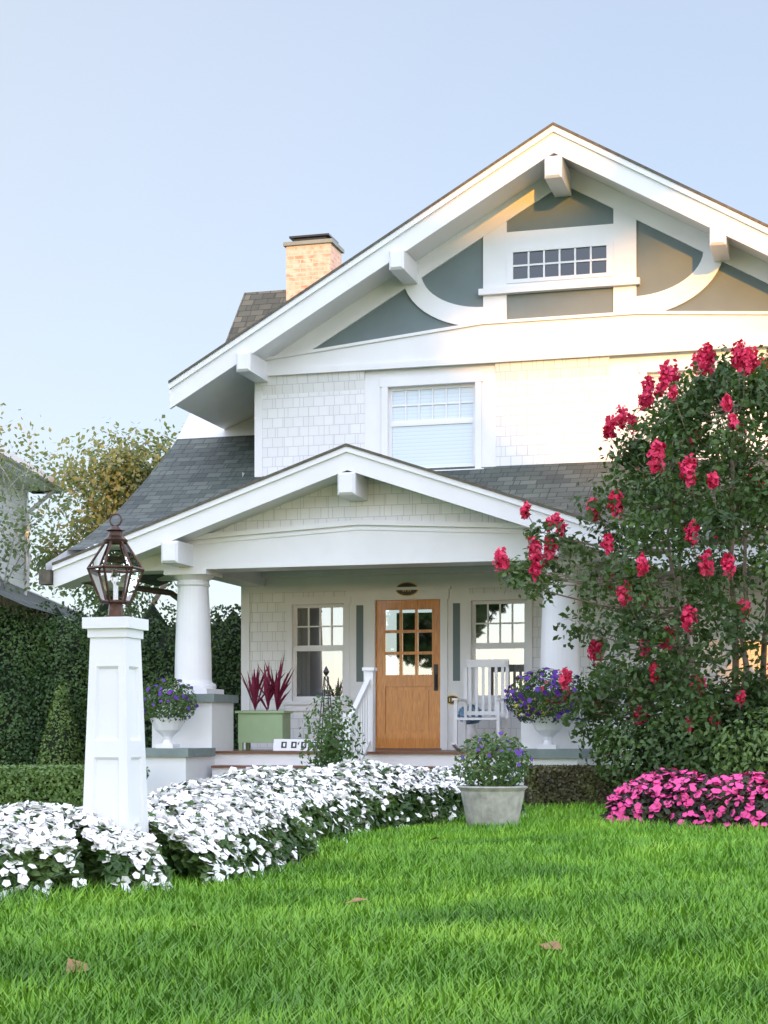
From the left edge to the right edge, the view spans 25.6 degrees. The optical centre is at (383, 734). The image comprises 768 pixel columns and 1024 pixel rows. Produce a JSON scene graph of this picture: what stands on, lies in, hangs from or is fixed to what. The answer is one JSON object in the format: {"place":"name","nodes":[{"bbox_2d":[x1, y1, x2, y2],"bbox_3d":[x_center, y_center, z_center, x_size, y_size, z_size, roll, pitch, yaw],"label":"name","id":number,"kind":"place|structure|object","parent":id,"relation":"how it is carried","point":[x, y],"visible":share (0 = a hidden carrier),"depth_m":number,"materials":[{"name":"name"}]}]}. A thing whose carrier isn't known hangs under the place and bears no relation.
{"place":"outdoors","nodes":[
{"label":"outdoors","id":0,"kind":"place"},
{"bbox_2d":[0,0,767,674],"label":"sky","id":1,"kind":"structure","parent":0,"point":[159,159],"materials":[{"name":"blue"}]},
{"bbox_2d":[0,794,767,1023],"bbox_3d":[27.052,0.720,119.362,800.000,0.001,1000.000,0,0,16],"label":"ground","id":2,"kind":"structure","parent":0,"point":[524,890],"depth_m":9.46,"materials":[{"name":"plant"}]},
{"bbox_2d":[0,763,84,806],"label":"box hedge","id":3,"kind":"object","parent":2,"relation":"on","point":[56,773],"depth_m":13.76,"materials":[{"name":"green plant"}]},
{"bbox_2d":[0,447,89,632],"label":"neighbour house","id":4,"kind":"structure","parent":2,"relation":"on","point":[31,599],"depth_m":31.65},
{"bbox_2d":[0,403,105,620],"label":"tree","id":5,"kind":"object","parent":2,"relation":"on","point":[24,527],"depth_m":26.63,"materials":[{"name":"green plant"}]},
{"bbox_2d":[23,415,183,616],"bbox_3d":[-5.256,-2.770,33.806,4.782,6.998,4.613,0,0,16],"label":"tree","id":6,"kind":"object","parent":2,"relation":"on","point":[133,474],"depth_m":32.70,"materials":[{"name":"green plant"}]},
{"bbox_2d":[76,513,148,875],"bbox_3d":[-1.221,-0.145,7.684,0.284,1.730,0.284,0,0,16],"label":"lantern post","id":7,"kind":"object","parent":2,"relation":"on","point":[115,784],"visible":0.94,"depth_m":7.61,"materials":[{"name":"white paint"}]},
{"bbox_2d":[0,592,240,773],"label":"arborvitae hedge","id":8,"kind":"object","parent":2,"relation":"on","point":[149,637],"visible":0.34,"depth_m":24.57,"materials":[{"name":"green plant"}]},
{"bbox_2d":[0,778,303,904],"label":"white impatiens","id":9,"kind":"object","parent":2,"relation":"on","point":[20,849],"depth_m":7.63,"materials":[{"name":"white plant"}]},
{"bbox_2d":[0,759,525,901],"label":"white impatiens","id":10,"kind":"object","parent":2,"relation":"on","point":[343,797],"depth_m":10.82,"materials":[{"name":"white plant"}]},
{"bbox_2d":[66,837,561,972],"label":"fallen leaves","id":11,"kind":"object","parent":2,"relation":"on","point":[71,964],"visible":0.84,"depth_m":5.33,"materials":[{"name":"brown plant"}]},
{"bbox_2d":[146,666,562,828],"bbox_3d":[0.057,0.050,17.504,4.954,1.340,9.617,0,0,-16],"label":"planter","id":12,"kind":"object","parent":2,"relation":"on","point":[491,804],"visible":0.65,"depth_m":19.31,"materials":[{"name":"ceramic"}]},
{"bbox_2d":[143,677,198,721],"bbox_3d":[-2.639,-0.430,20.607,0.742,0.570,0.697,0,0,16],"label":"urn plant","id":13,"kind":"object","parent":12,"relation":"on","point":[158,704],"visible":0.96,"depth_m":20.46,"materials":[{"name":"green plant"}]},
{"bbox_2d":[239,653,293,709],"bbox_3d":[-1.481,-0.691,21.690,0.595,0.777,0.840,0,0,-31],"label":"cordyline","id":14,"kind":"object","parent":12,"relation":"on","point":[269,691],"visible":1,"depth_m":21.62,"materials":[{"name":"red plant"}]},
{"bbox_2d":[146,681,575,773],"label":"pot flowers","id":15,"kind":"object","parent":12,"relation":"on","point":[333,743],"visible":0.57,"depth_m":15.22,"materials":[{"name":"green plant"}]},
{"bbox_2d":[453,731,532,786],"bbox_3d":[0.838,0.202,13.009,0.622,0.475,0.624,0,0,16],"label":"tub plant","id":16,"kind":"object","parent":12,"relation":"on","point":[503,771],"visible":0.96,"depth_m":12.89,"materials":[{"name":"green plant"}]},
{"bbox_2d":[504,667,586,723],"bbox_3d":[1.873,-0.444,19.308,1.002,0.662,0.879,0,0,16],"label":"urn plant","id":17,"kind":"object","parent":12,"relation":"on","point":[527,687],"visible":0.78,"depth_m":19.10,"materials":[{"name":"purple plant"}]},
{"bbox_2d":[523,764,688,808],"bbox_3d":[2.871,0.502,16.633,2.968,0.442,0.647,0,0,0],"label":"barberry hedge","id":18,"kind":"object","parent":2,"relation":"on","point":[586,772],"depth_m":16.34,"materials":[{"name":"plant"}]},
{"bbox_2d":[492,339,767,778],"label":"crape myrtle","id":19,"kind":"object","parent":2,"relation":"on","point":[702,392],"depth_m":15.85,"materials":[{"name":"green plant"}]},
{"bbox_2d":[589,673,767,792],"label":"shrub","id":20,"kind":"object","parent":2,"relation":"on","point":[647,755],"depth_m":15.54,"materials":[{"name":"green plant"}]},
{"bbox_2d":[599,766,767,830],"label":"pink flowers","id":21,"kind":"object","parent":2,"relation":"on","point":[740,794],"depth_m":12.94,"materials":[{"name":"pink plant"}]},
{"bbox_2d":[709,706,767,774],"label":"bush","id":22,"kind":"object","parent":2,"relation":"on","point":[762,741],"visible":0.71,"depth_m":14.81,"materials":[{"name":"green plant"}]},
{"bbox_2d":[39,122,767,794],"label":"house","id":23,"kind":"structure","parent":0,"point":[415,410],"depth_m":22.44,"materials":[{"name":"white"}]},
{"bbox_2d":[452,659,510,750],"bbox_3d":[1.257,-0.390,21.652,0.620,1.181,0.910,0,0,16],"label":"rocking chair","id":24,"kind":"object","parent":23,"relation":"on","point":[489,664],"visible":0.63,"depth_m":21.87,"materials":[{"name":"white paint"}]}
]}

